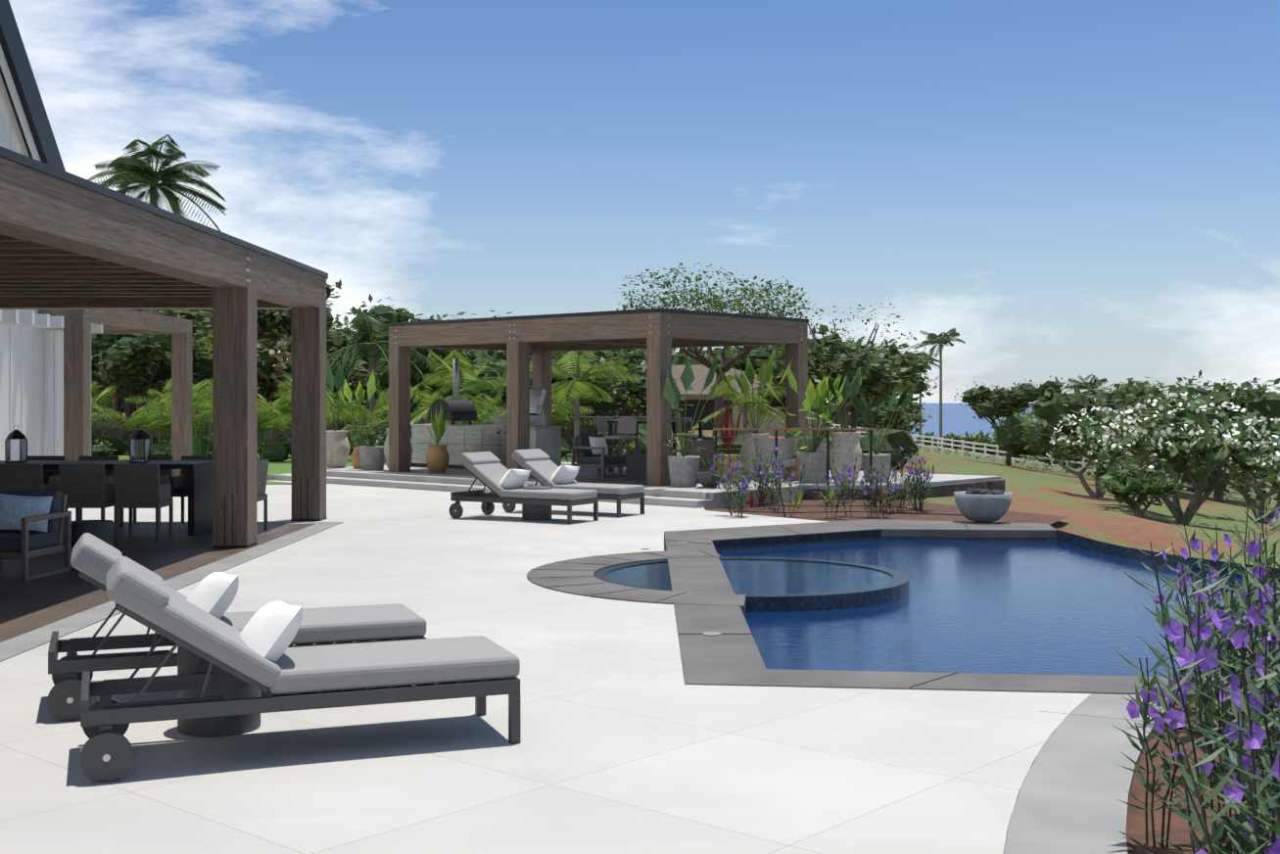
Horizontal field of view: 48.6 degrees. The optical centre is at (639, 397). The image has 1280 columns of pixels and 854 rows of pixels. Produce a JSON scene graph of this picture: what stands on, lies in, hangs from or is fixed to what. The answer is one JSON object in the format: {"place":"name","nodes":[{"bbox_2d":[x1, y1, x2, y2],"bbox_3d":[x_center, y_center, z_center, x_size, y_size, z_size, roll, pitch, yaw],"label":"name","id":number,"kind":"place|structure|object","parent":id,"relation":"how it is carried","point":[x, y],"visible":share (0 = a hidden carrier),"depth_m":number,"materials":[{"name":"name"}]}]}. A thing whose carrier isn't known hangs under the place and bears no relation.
{"place":"outdoors","nodes":[
{"label":"outdoors","id":0,"kind":"place"},
{"bbox_2d":[0,0,102,460],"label":"house wall","id":1,"kind":"structure","parent":0,"point":[31,375],"depth_m":22.39,"materials":[{"name":"white paint"}]},
{"bbox_2d":[91,453,680,483],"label":"lawn grass","id":2,"kind":"structure","parent":0,"point":[280,467],"depth_m":36.51,"materials":[{"name":"green plant"}]},
{"bbox_2d":[8,0,1279,403],"label":"sky","id":3,"kind":"structure","parent":0,"point":[1070,188],"materials":[{"name":"blue"}]},
{"bbox_2d":[91,408,1279,568],"bbox_3d":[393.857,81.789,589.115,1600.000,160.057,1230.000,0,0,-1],"label":"terrain","id":4,"kind":"structure","parent":0,"point":[1106,518],"depth_m":31.15,"materials":[{"name":"green plant"}]},
{"bbox_2d":[87,134,227,408],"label":"tall palm","id":5,"kind":"object","parent":4,"relation":"on","point":[142,173],"visible":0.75,"depth_m":45.36,"materials":[{"name":"green plant"}]},
{"bbox_2d":[0,521,343,662],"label":"deck","id":6,"kind":"structure","parent":4,"relation":"on","point":[34,613],"depth_m":13.91,"materials":[{"name":"wood"}]},
{"bbox_2d":[0,464,57,490],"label":"dining chair","id":7,"kind":"object","parent":6,"relation":"on","point":[21,476],"visible":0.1,"depth_m":17.07,"materials":[{"name":"brown"}]},
{"bbox_2d":[0,493,71,581],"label":"armchair frame","id":8,"kind":"object","parent":6,"relation":"on","point":[25,553],"visible":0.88,"depth_m":13.76,"materials":[{"name":"grey metal"}]},
{"bbox_2d":[0,489,62,552],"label":"armchair cushions","id":9,"kind":"object","parent":8,"relation":"on","point":[11,541],"visible":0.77,"depth_m":13.89,"materials":[{"name":"fabric"}]},
{"bbox_2d":[0,493,52,531],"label":"throw pillow","id":10,"kind":"object","parent":9,"relation":"on","point":[14,509],"visible":0.83,"depth_m":13.84,"materials":[{"name":"blue fabric"}]},
{"bbox_2d":[27,455,66,491],"bbox_3d":[-8.190,1.260,19.292,0.540,0.931,0.538,0,0,0],"label":"dining chair","id":11,"kind":"object","parent":6,"relation":"on","point":[53,479],"visible":0.06,"depth_m":19.49,"materials":[{"name":"brown"}]},
{"bbox_2d":[58,464,119,540],"bbox_3d":[-6.723,1.260,17.314,0.540,0.931,0.538,0,0,0],"label":"dining chair","id":12,"kind":"object","parent":6,"relation":"on","point":[83,486],"visible":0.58,"depth_m":17.07,"materials":[{"name":"grey"}]},
{"bbox_2d":[65,455,119,520],"bbox_3d":[-7.460,1.260,19.287,0.540,0.931,0.538,0,0,0],"label":"dining chair","id":13,"kind":"object","parent":6,"relation":"on","point":[109,475],"visible":0.1,"depth_m":19.50,"materials":[{"name":"brown"}]},
{"bbox_2d":[0,425,212,569],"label":"dining table","id":14,"kind":"object","parent":6,"relation":"on","point":[200,497],"visible":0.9,"depth_m":18.16,"materials":[{"name":"black metal"}]},
{"bbox_2d":[113,464,173,541],"bbox_3d":[-6.063,1.260,17.309,0.540,0.931,0.538,0,0,0],"label":"dining chair","id":15,"kind":"object","parent":6,"relation":"on","point":[137,486],"visible":0.98,"depth_m":17.07,"materials":[{"name":"grey fabric"}]},
{"bbox_2d":[119,455,173,526],"bbox_3d":[-6.710,1.260,19.282,0.540,0.931,0.538,0,0,0],"label":"dining chair","id":16,"kind":"object","parent":6,"relation":"on","point":[165,475],"visible":0.21,"depth_m":19.48,"materials":[{"name":"brown"}]},
{"bbox_2d":[0,145,328,547],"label":"pergola","id":17,"kind":"object","parent":6,"relation":"on","point":[70,241],"visible":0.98,"depth_m":16.32,"materials":[{"name":"brown wood"}]},
{"bbox_2d":[170,455,212,522],"bbox_3d":[-6.050,1.260,19.277,0.540,0.931,0.538,0,0,0],"label":"dining chair","id":18,"kind":"object","parent":6,"relation":"on","point":[179,485],"visible":0.42,"depth_m":19.44,"materials":[{"name":"brown"}]},
{"bbox_2d":[257,458,268,529],"bbox_3d":[-5.137,1.260,18.312,0.538,0.931,0.540,0,0,0],"label":"dining chair","id":19,"kind":"object","parent":6,"relation":"on","point":[262,465],"visible":0.23,"depth_m":18.41,"materials":[{"name":"brown"}]},
{"bbox_3d":[-8.325,1.512,19.567,0.400,0.420,0.400,0,0,-1],"label":"palm pot","id":20,"kind":"object","parent":6,"relation":"on","visible":0},
{"bbox_2d":[43,469,57,484],"bbox_3d":[-8.354,1.093,19.522,0.906,0.480,1.061,0,0,-1],"label":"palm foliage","id":21,"kind":"object","parent":20,"relation":"on","point":[47,475],"visible":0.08,"depth_m":19.44,"materials":[{"name":"green"}]},
{"bbox_2d":[91,371,615,460],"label":"areca palm clumps","id":22,"kind":"object","parent":4,"relation":"on","point":[277,413],"visible":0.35,"depth_m":38.68,"materials":[{"name":"green"}]},
{"bbox_2d":[91,416,646,453],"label":"rock wall","id":23,"kind":"structure","parent":4,"relation":"on","point":[567,434],"depth_m":43.79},
{"bbox_2d":[192,310,785,462],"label":"fern plants","id":24,"kind":"object","parent":4,"relation":"on","point":[361,324],"visible":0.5,"depth_m":35.75,"materials":[{"name":"green plant"}]},
{"bbox_2d":[91,408,922,471],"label":"garden shrubs","id":25,"kind":"object","parent":4,"relation":"on","point":[270,451],"visible":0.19,"depth_m":38.15,"materials":[{"name":"green plant"}]},
{"bbox_2d":[91,278,938,437],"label":"trees","id":26,"kind":"object","parent":4,"relation":"on","point":[133,363],"visible":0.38,"depth_m":47.17,"materials":[{"name":"green plant"}]},
{"bbox_2d":[0,479,1090,853],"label":"concrete deck","id":27,"kind":"object","parent":4,"relation":"on","point":[631,742],"visible":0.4,"depth_m":7.05,"materials":[{"name":"beige concrete"}]},
{"bbox_2d":[38,309,191,475],"bbox_3d":[-12.070,0.080,25.870,6.144,3.300,5.624,0,0,-1],"label":"pergola","id":28,"kind":"object","parent":27,"relation":"on","point":[77,333],"visible":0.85,"depth_m":24.11,"materials":[{"name":"brown wood"}]},
{"bbox_2d":[177,644,260,736],"bbox_3d":[-2.206,1.500,7.431,0.420,0.460,0.420,0,0,-1],"label":"side table","id":29,"kind":"object","parent":27,"relation":"on","point":[223,683],"visible":0.48,"depth_m":7.25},
{"bbox_2d":[47,570,426,720],"bbox_3d":[-2.339,1.337,8.283,2.053,0.786,0.806,0,0,-21],"label":"lounger frame","id":30,"kind":"object","parent":27,"relation":"on","point":[65,692],"visible":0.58,"depth_m":7.74,"materials":[{"name":"grey metal"}]},
{"bbox_2d":[70,532,426,644],"bbox_3d":[-2.283,1.097,8.304,1.951,0.621,0.696,0,0,-21],"label":"lounger cushion","id":31,"kind":"object","parent":30,"relation":"on","point":[94,557],"visible":0.54,"depth_m":8.21,"materials":[{"name":"grey fabric"}]},
{"bbox_2d":[187,571,238,618],"bbox_3d":[-2.497,1.173,8.223,0.297,0.346,0.609,0,0,-21],"label":"lounger pillow","id":32,"kind":"object","parent":31,"relation":"on","point":[213,593],"visible":0.83,"depth_m":8.03,"materials":[{"name":"white fabric"}]},
{"bbox_2d":[80,603,521,782],"bbox_3d":[-1.686,1.337,7.070,2.053,0.786,0.806,0,0,-21],"label":"lounger frame","id":33,"kind":"object","parent":27,"relation":"on","point":[106,752],"visible":0.75,"depth_m":6.69,"materials":[{"name":"grey metal"}]},
{"bbox_2d":[105,556,520,694],"bbox_3d":[-1.630,1.097,7.091,1.951,0.621,0.696,0,0,-21],"label":"lounger cushion","id":34,"kind":"object","parent":33,"relation":"on","point":[137,589],"visible":0.92,"depth_m":6.86,"materials":[{"name":"grey fabric"}]},
{"bbox_2d":[239,600,302,662],"bbox_3d":[-1.844,1.173,7.010,0.297,0.346,0.609,0,0,-21],"label":"lounger pillow","id":35,"kind":"object","parent":34,"relation":"on","point":[269,631],"visible":0.83,"depth_m":6.82,"materials":[{"name":"white fabric"}]},
{"bbox_2d":[449,464,598,524],"bbox_3d":[-1.658,1.337,20.200,2.053,0.786,0.806,0,0,30],"label":"lounger frame","id":36,"kind":"object","parent":27,"relation":"on","point":[487,499],"visible":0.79,"depth_m":20.12,"materials":[{"name":"grey metal"}]},
{"bbox_2d":[458,451,597,500],"bbox_3d":[-1.606,1.097,20.169,1.951,0.621,0.696,0,0,30],"label":"lounger cushion","id":37,"kind":"object","parent":36,"relation":"on","point":[489,469],"visible":0.94,"depth_m":20.09,"materials":[{"name":"grey fabric"}]},
{"bbox_2d":[499,469,531,488],"bbox_3d":[-1.803,1.173,20.285,0.297,0.346,0.609,0,0,30],"label":"lounger pillow","id":38,"kind":"object","parent":37,"relation":"on","point":[514,478],"visible":0.83,"depth_m":20.12,"materials":[{"name":"white fabric"}]},
{"bbox_2d":[521,485,551,520],"bbox_3d":[-1.472,1.500,20.240,0.420,0.460,0.420,0,0,-1],"label":"side table","id":39,"kind":"object","parent":27,"relation":"on","point":[535,512],"visible":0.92,"depth_m":20.06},
{"bbox_2d":[502,460,644,518],"bbox_3d":[-1.000,1.337,21.317,2.053,0.786,0.806,0,0,30],"label":"lounger frame","id":40,"kind":"object","parent":27,"relation":"on","point":[508,507],"visible":0.27,"depth_m":20.89,"materials":[{"name":"grey metal"}]},
{"bbox_2d":[511,448,643,495],"bbox_3d":[-0.948,1.097,21.286,1.951,0.621,0.696,0,0,30],"label":"lounger cushion","id":41,"kind":"object","parent":40,"relation":"on","point":[541,464],"visible":0.92,"depth_m":21.27,"materials":[{"name":"grey fabric"}]},
{"bbox_2d":[550,465,580,483],"bbox_3d":[-1.145,1.173,21.402,0.297,0.346,0.609,0,0,30],"label":"lounger pillow","id":42,"kind":"object","parent":41,"relation":"on","point":[563,474],"visible":0.73,"depth_m":21.24,"materials":[{"name":"white fabric"}]},
{"bbox_2d":[1003,693,1178,853],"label":"stone curb","id":43,"kind":"structure","parent":27,"relation":"on","point":[1077,780],"depth_m":6.32,"materials":[{"name":"grey stone"}]},
{"bbox_2d":[290,361,822,436],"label":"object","id":44,"kind":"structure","parent":4,"relation":"on","point":[700,372],"depth_m":79.71,"materials":[{"name":"plant"}]},
{"bbox_2d":[267,462,906,509],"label":"pavilion platform","id":45,"kind":"structure","parent":4,"relation":"on","point":[447,480],"depth_m":26.31,"materials":[{"name":"stone"}]},
{"bbox_2d":[410,358,562,469],"bbox_3d":[-3.371,0.320,30.273,4.020,2.380,0.790,0,0,41],"label":"outdoor kitchen","id":46,"kind":"object","parent":45,"relation":"on","point":[458,440],"visible":0.71,"depth_m":30.09,"materials":[{"name":"grey stone"}]},
{"bbox_2d":[387,308,808,485],"bbox_3d":[-0.949,-0.015,28.378,7.390,3.050,4.460,0,0,41],"label":"pergola","id":47,"kind":"object","parent":45,"relation":"on","point":[658,334],"visible":0.98,"depth_m":26.75,"materials":[{"name":"brown wood"}]},
{"bbox_2d":[570,436,630,478],"bbox_3d":[-0.741,1.125,26.856,0.835,0.768,0.780,0,0,41],"label":"armchair frame","id":48,"kind":"object","parent":45,"relation":"on","point":[599,467],"visible":0.48,"depth_m":26.73,"materials":[{"name":"black metal"}]},
{"bbox_2d":[575,433,625,464],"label":"armchair cushions","id":49,"kind":"object","parent":48,"relation":"on","point":[587,456],"visible":0.67,"depth_m":26.74,"materials":[{"name":"fabric"}]},
{"bbox_2d":[588,436,608,455],"bbox_3d":[-0.785,0.909,26.961,0.228,0.371,0.522,0,0,41],"label":"chair cushion","id":50,"kind":"object","parent":49,"relation":"on","point":[596,442],"visible":0.81,"depth_m":26.85,"materials":[{"name":"white fabric"}]},
{"bbox_2d":[350,427,861,487],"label":"planter pots","id":51,"kind":"object","parent":45,"relation":"on","point":[684,472],"visible":0.77,"depth_m":25.12,"materials":[{"name":"grey concrete"}]},
{"bbox_2d":[326,355,863,471],"bbox_3d":[-1.851,0.267,26.789,11.846,2.002,3.804,0,0,27],"label":"potted plant","id":52,"kind":"object","parent":51,"relation":"in","point":[816,397],"visible":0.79,"depth_m":25.24,"materials":[{"name":"green plant"}]},
{"bbox_2d":[326,430,891,481],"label":"pavilion urns","id":53,"kind":"object","parent":45,"relation":"on","point":[338,451],"visible":0.77,"depth_m":28.67,"materials":[{"name":"concrete"}]},
{"bbox_2d":[284,342,915,454],"bbox_3d":[-1.415,-0.100,28.030,13.836,2.332,1.265,0,0,26],"label":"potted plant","id":54,"kind":"object","parent":53,"relation":"on","point":[765,374],"visible":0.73,"depth_m":26.33,"materials":[{"name":"green plant"}]},
{"bbox_2d":[596,417,628,472],"bbox_3d":[-0.567,0.949,29.168,0.471,1.120,0.480,0,0,41],"label":"bar stool","id":55,"kind":"object","parent":45,"relation":"on","point":[602,424],"visible":0.42,"depth_m":29.18,"materials":[{"name":"grey"}]},
{"bbox_2d":[604,417,637,474],"bbox_3d":[-0.384,0.949,28.081,0.480,1.120,0.471,0,0,41],"label":"bar stool","id":56,"kind":"object","parent":45,"relation":"on","point":[627,425],"visible":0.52,"depth_m":28.11,"materials":[{"name":"grey"}]},
{"bbox_2d":[637,436,646,455],"bbox_3d":[0.291,0.949,27.486,0.480,1.120,0.471,0,0,41],"label":"bar stool","id":57,"kind":"object","parent":45,"relation":"on","point":[639,444],"visible":0.1,"depth_m":27.45,"materials":[{"name":"brown"}]},
{"bbox_2d":[607,420,704,480],"bbox_3d":[0.432,0.985,27.564,3.656,1.050,1.837,0,0,81],"label":"dining table","id":58,"kind":"object","parent":45,"relation":"on","point":[636,467],"visible":0.42,"depth_m":26.01,"materials":[{"name":"black metal"}]},
{"bbox_2d":[671,417,705,472],"bbox_3d":[0.984,0.949,28.726,0.480,1.120,0.471,0,0,41],"label":"bar stool","id":59,"kind":"object","parent":45,"relation":"on","point":[687,427],"visible":0.21,"depth_m":28.51,"materials":[{"name":"grey"}]},
{"bbox_2d":[671,439,717,480],"bbox_3d":[0.845,1.125,25.457,0.835,0.768,0.780,0,0,41],"label":"armchair","id":60,"kind":"object","parent":45,"relation":"on","point":[706,445],"visible":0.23,"depth_m":25.20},
{"bbox_2d":[684,436,712,455],"bbox_3d":[0.831,0.968,25.470,0.756,0.544,0.670,0,0,41],"label":"table","id":61,"kind":"object","parent":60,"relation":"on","point":[701,438],"visible":0.1,"depth_m":25.11,"materials":[{"name":"black metal"}]},
{"bbox_2d":[753,437,796,481],"bbox_3d":[2.453,1.122,25.751,0.760,0.784,0.671,0,0,-9],"label":"wicker tub chair","id":62,"kind":"object","parent":45,"relation":"on","point":[786,446],"visible":0.54,"depth_m":25.50,"materials":[{"name":"grey wicker"}]},
{"bbox_2d":[712,427,877,484],"bbox_3d":[2.697,1.017,24.654,2.850,0.985,0.080,0,0,-1],"label":"cable railing","id":63,"kind":"object","parent":45,"relation":"on","point":[828,447],"visible":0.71,"depth_m":24.63,"materials":[{"name":"black metal"}]},
{"bbox_2d":[788,437,826,453],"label":"wicker tub chair","id":64,"kind":"object","parent":45,"relation":"on","point":[821,448],"visible":0.08,"depth_m":25.96,"materials":[{"name":"grey wicker"}]},
{"bbox_2d":[702,470,1001,499],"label":"deck","id":65,"kind":"structure","parent":45,"relation":"on","point":[941,479],"depth_m":26.32,"materials":[{"name":"stone"}]},
{"bbox_2d":[91,346,1279,503],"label":"distant tree line","id":66,"kind":"object","parent":4,"relation":"on","point":[1017,436],"visible":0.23,"depth_m":61.43,"materials":[{"name":"green plant"}]},
{"bbox_2d":[401,262,1071,466],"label":"open crown trees","id":67,"kind":"object","parent":4,"relation":"on","point":[984,402],"visible":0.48,"depth_m":61.51,"materials":[{"name":"green plant"}]},
{"bbox_2d":[802,479,1004,500],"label":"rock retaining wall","id":68,"kind":"structure","parent":4,"relation":"on","point":[940,491],"depth_m":25.31,"materials":[{"name":"stone"}]},
{"bbox_2d":[822,327,1124,474],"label":"palms","id":69,"kind":"object","parent":4,"relation":"on","point":[944,339],"visible":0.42,"depth_m":150.11,"materials":[{"name":"green plant"}]},
{"bbox_2d":[711,529,1279,580],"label":"pool shell","id":70,"kind":"object","parent":4,"relation":"in","point":[1108,548],"visible":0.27,"depth_m":17.48},
{"bbox_2d":[606,559,893,594],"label":"spa water","id":71,"kind":"structure","parent":70,"relation":"in","point":[761,577],"depth_m":13.84,"materials":[{"name":"blue liquid"}]},
{"bbox_2d":[593,557,909,612],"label":"hot tub wall","id":72,"kind":"structure","parent":70,"relation":"on","point":[897,587],"depth_m":12.65,"materials":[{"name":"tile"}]},
{"bbox_2d":[526,519,1242,701],"bbox_3d":[4.215,1.772,13.819,10.636,0.115,12.656,0,0,-1],"label":"pool coping","id":73,"kind":"object","parent":70,"relation":"on","point":[709,600],"visible":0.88,"depth_m":11.81,"materials":[{"name":"grey stone"}]},
{"bbox_2d":[953,487,1012,521],"bbox_3d":[4.774,1.488,19.706,0.800,0.459,0.800,0,0,-1],"label":"fire bowl","id":74,"kind":"object","parent":73,"relation":"on","point":[981,505],"visible":1,"depth_m":19.44,"materials":[{"name":"grey concrete"}]},
{"bbox_2d":[716,539,1279,677],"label":"swimming pool water","id":75,"kind":"structure","parent":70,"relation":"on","point":[1032,607],"depth_m":12.06,"materials":[{"name":"blue liquid"}]},
{"bbox_2d":[822,423,1279,501],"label":"ranch fence","id":76,"kind":"object","parent":4,"relation":"on","point":[1083,462],"visible":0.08,"depth_m":108.36,"materials":[{"name":"white wood"}]},
{"bbox_2d":[856,434,1278,503],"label":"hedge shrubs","id":77,"kind":"object","parent":4,"relation":"on","point":[1224,494],"visible":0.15,"depth_m":99.44,"materials":[{"name":"green plant"}]},
{"bbox_2d":[1055,528,1196,558],"bbox_3d":[7.203,2.230,14.778,7.616,0.921,13.427,0,0,-34],"label":"pool edge","id":78,"kind":"object","parent":4,"relation":"on","point":[1126,546],"visible":0.1,"depth_m":18.45,"materials":[{"name":"stone"}]},
{"bbox_2d":[1046,391,1279,524],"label":"plumeria trees","id":79,"kind":"object","parent":4,"relation":"on","point":[1131,477],"visible":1,"depth_m":29.38,"materials":[{"name":"green plant"}]},
{"bbox_2d":[530,504,1269,839],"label":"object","id":80,"kind":"object","parent":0,"point":[795,532],"visible":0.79,"depth_m":16.21,"materials":[{"name":"grey stone"}]},
{"bbox_2d":[705,500,1279,853],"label":"bed soil","id":81,"kind":"structure","parent":0,"point":[1179,832],"depth_m":6.93,"materials":[{"name":"brown soil"}]},
{"bbox_2d":[745,484,886,510],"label":"flowering plants","id":82,"kind":"object","parent":81,"relation":"on","point":[750,501],"visible":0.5,"depth_m":22.23,"materials":[{"name":"green plant"}]},
{"bbox_2d":[699,443,1279,853],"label":"flowering plants","id":83,"kind":"object","parent":81,"relation":"on","point":[1226,629],"visible":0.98,"depth_m":5.59,"materials":[{"name":"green plant"}]},
{"bbox_2d":[1153,631,1279,853],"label":"ruellia plants","id":84,"kind":"object","parent":81,"relation":"on","point":[1235,789],"visible":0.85,"depth_m":3.83,"materials":[{"name":"green plant"}]},
{"bbox_2d":[832,403,1279,482],"bbox_3d":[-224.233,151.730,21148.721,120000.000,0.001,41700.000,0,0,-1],"label":"ocean water","id":85,"kind":"structure","parent":0,"point":[958,419],"depth_m":9120.62,"materials":[{"name":"blue liquid"}]}
]}

